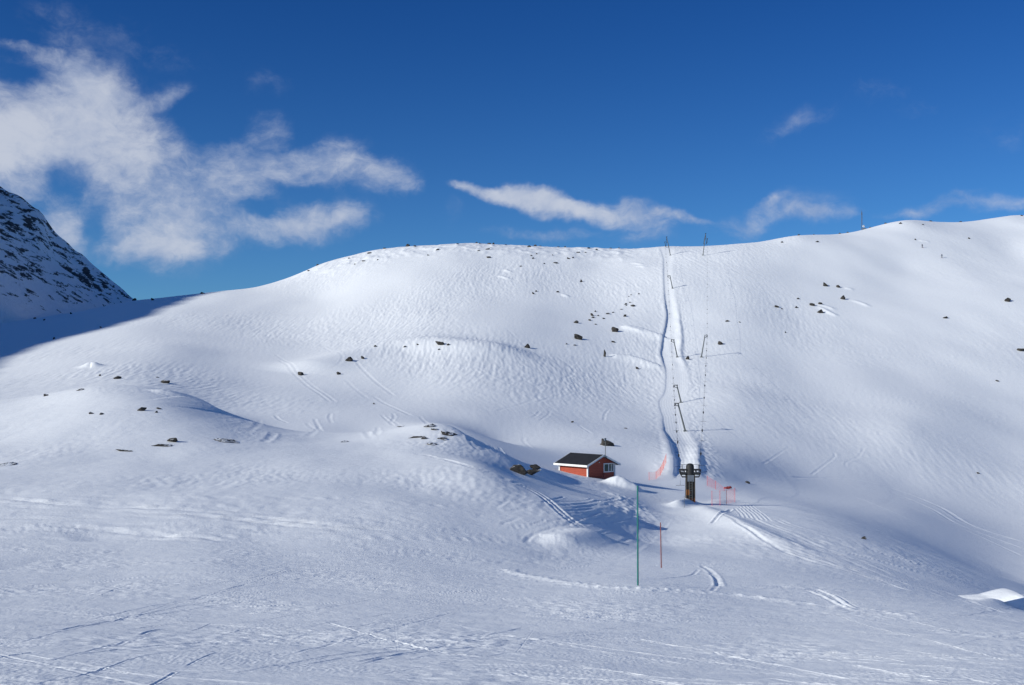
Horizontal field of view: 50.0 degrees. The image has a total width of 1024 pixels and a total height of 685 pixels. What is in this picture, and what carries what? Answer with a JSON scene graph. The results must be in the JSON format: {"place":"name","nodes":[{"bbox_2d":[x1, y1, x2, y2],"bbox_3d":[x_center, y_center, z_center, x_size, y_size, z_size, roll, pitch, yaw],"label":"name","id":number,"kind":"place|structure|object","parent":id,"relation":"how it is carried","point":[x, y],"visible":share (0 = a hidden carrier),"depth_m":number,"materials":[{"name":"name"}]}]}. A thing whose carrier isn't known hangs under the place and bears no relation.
{"place":"outdoors","nodes":[
{"label":"outdoors","id":0,"kind":"place"},
{"bbox_2d":[0,186,132,322],"bbox_3d":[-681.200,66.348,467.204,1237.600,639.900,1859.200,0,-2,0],"label":"mountain","id":1,"kind":"structure","parent":0,"point":[46,269],"depth_m":561.24,"materials":[{"name":"white snow"}]},
{"bbox_2d":[0,215,1023,684],"bbox_3d":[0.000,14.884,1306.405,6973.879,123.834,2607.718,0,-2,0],"label":"snow ground","id":2,"kind":"structure","parent":0,"point":[288,537],"depth_m":90.20,"materials":[{"name":"white snow"}]},
{"bbox_2d":[0,462,16,465],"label":"rock","id":3,"kind":"object","parent":2,"relation":"on","point":[8,463],"visible":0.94,"depth_m":63.39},
{"bbox_2d":[137,407,146,410],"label":"rock","id":4,"kind":"object","parent":2,"relation":"on","point":[142,409],"visible":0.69,"depth_m":88.33,"materials":[{"name":"grey stone"}]},
{"bbox_2d":[152,444,171,446],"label":"rock","id":5,"kind":"object","parent":2,"relation":"on","point":[165,445],"visible":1,"depth_m":73.24,"materials":[{"name":"grey stone"}]},
{"bbox_2d":[167,438,177,441],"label":"rock","id":6,"kind":"object","parent":2,"relation":"on","point":[172,440],"visible":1,"depth_m":75.10,"materials":[{"name":"grey stone"}]},
{"bbox_2d":[213,438,238,442],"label":"rock","id":7,"kind":"object","parent":2,"relation":"on","point":[225,440],"visible":0.99,"depth_m":78.27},
{"bbox_2d":[441,431,456,435],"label":"rock","id":8,"kind":"object","parent":2,"relation":"on","point":[447,433],"visible":1,"depth_m":88.44,"materials":[{"name":"grey stone"}]},
{"bbox_2d":[510,464,527,474],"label":"rock","id":9,"kind":"object","parent":2,"relation":"on","point":[519,469],"visible":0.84,"depth_m":80.63,"materials":[{"name":"grey stone"}]},
{"bbox_2d":[527,469,540,474],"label":"rock","id":10,"kind":"object","parent":2,"relation":"on","point":[531,471],"visible":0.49,"depth_m":82.31,"materials":[{"name":"grey stone"}]},
{"bbox_2d":[530,464,540,468],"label":"rock","id":11,"kind":"object","parent":2,"relation":"on","point":[535,466],"visible":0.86,"depth_m":87.84,"materials":[{"name":"grey stone"}]},
{"bbox_2d":[574,334,582,339],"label":"rock","id":12,"kind":"object","parent":2,"relation":"on","point":[577,336],"visible":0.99,"depth_m":316.09,"materials":[{"name":"grey stone"}]},
{"bbox_2d":[553,438,620,478],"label":"hut","id":13,"kind":"object","parent":2,"relation":"on","point":[600,466],"visible":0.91,"depth_m":112.03,"materials":[{"name":"red wood"}]},
{"bbox_2d":[603,463,613,471],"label":"window","id":14,"kind":"structure","parent":13,"relation":"in","point":[607,467],"depth_m":112.35,"materials":[{"name":"white paint"}]},
{"bbox_2d":[601,438,613,445],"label":"rock","id":15,"kind":"object","parent":2,"relation":"on","point":[609,443],"visible":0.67,"depth_m":164.55,"materials":[{"name":"grey stone"}]},
{"bbox_2d":[637,486,638,585],"bbox_3d":[3.057,4.944,26.702,0.044,2.911,0.042,0,-2,0],"label":"marker pole","id":16,"kind":"object","parent":2,"relation":"on","point":[637,543],"visible":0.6,"depth_m":26.69,"materials":[{"name":"green paint"}]},
{"bbox_2d":[650,455,665,478],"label":"safety net","id":17,"kind":"object","parent":2,"relation":"on","point":[661,470],"visible":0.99,"depth_m":141.08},
{"bbox_2d":[660,522,661,567],"bbox_3d":[4.984,7.031,36.732,0.057,2.007,0.040,0,-2,0],"label":"marker pole","id":18,"kind":"object","parent":2,"relation":"on","point":[660,545],"visible":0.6,"depth_m":36.73,"materials":[{"name":"grey paint"}]},
{"bbox_2d":[673,385,682,402],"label":"lift pylon","id":19,"kind":"object","parent":2,"relation":"on","point":[678,393],"visible":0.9,"depth_m":244.30,"materials":[{"name":"metal"}]},
{"bbox_2d":[674,403,686,431],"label":"lift pylon","id":20,"kind":"object","parent":2,"relation":"on","point":[684,430],"visible":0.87,"depth_m":209.55,"materials":[{"name":"metal"}]},
{"bbox_2d":[679,463,700,501],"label":"lift station","id":21,"kind":"object","parent":2,"relation":"on","point":[689,474],"visible":0.98,"depth_m":98.90,"materials":[{"name":"metal"}]},
{"bbox_2d":[713,488,734,503],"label":"safety net","id":22,"kind":"object","parent":2,"relation":"on","point":[731,491],"visible":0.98,"depth_m":102.87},
{"bbox_2d":[861,212,865,229],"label":"radio mast","id":23,"kind":"object","parent":2,"relation":"on","point":[862,222],"visible":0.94,"depth_m":538.55,"materials":[{"name":"metal"}]},
{"bbox_2d":[958,588,1023,601],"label":"snow mound","id":24,"kind":"object","parent":2,"relation":"on","point":[1004,594],"visible":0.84,"depth_m":36.54,"materials":[{"name":"white snow"}]},
{"bbox_2d":[0,0,1023,299],"label":"sky","id":25,"kind":"structure","parent":0,"point":[178,147],"materials":[{"name":"blue"}]}
]}

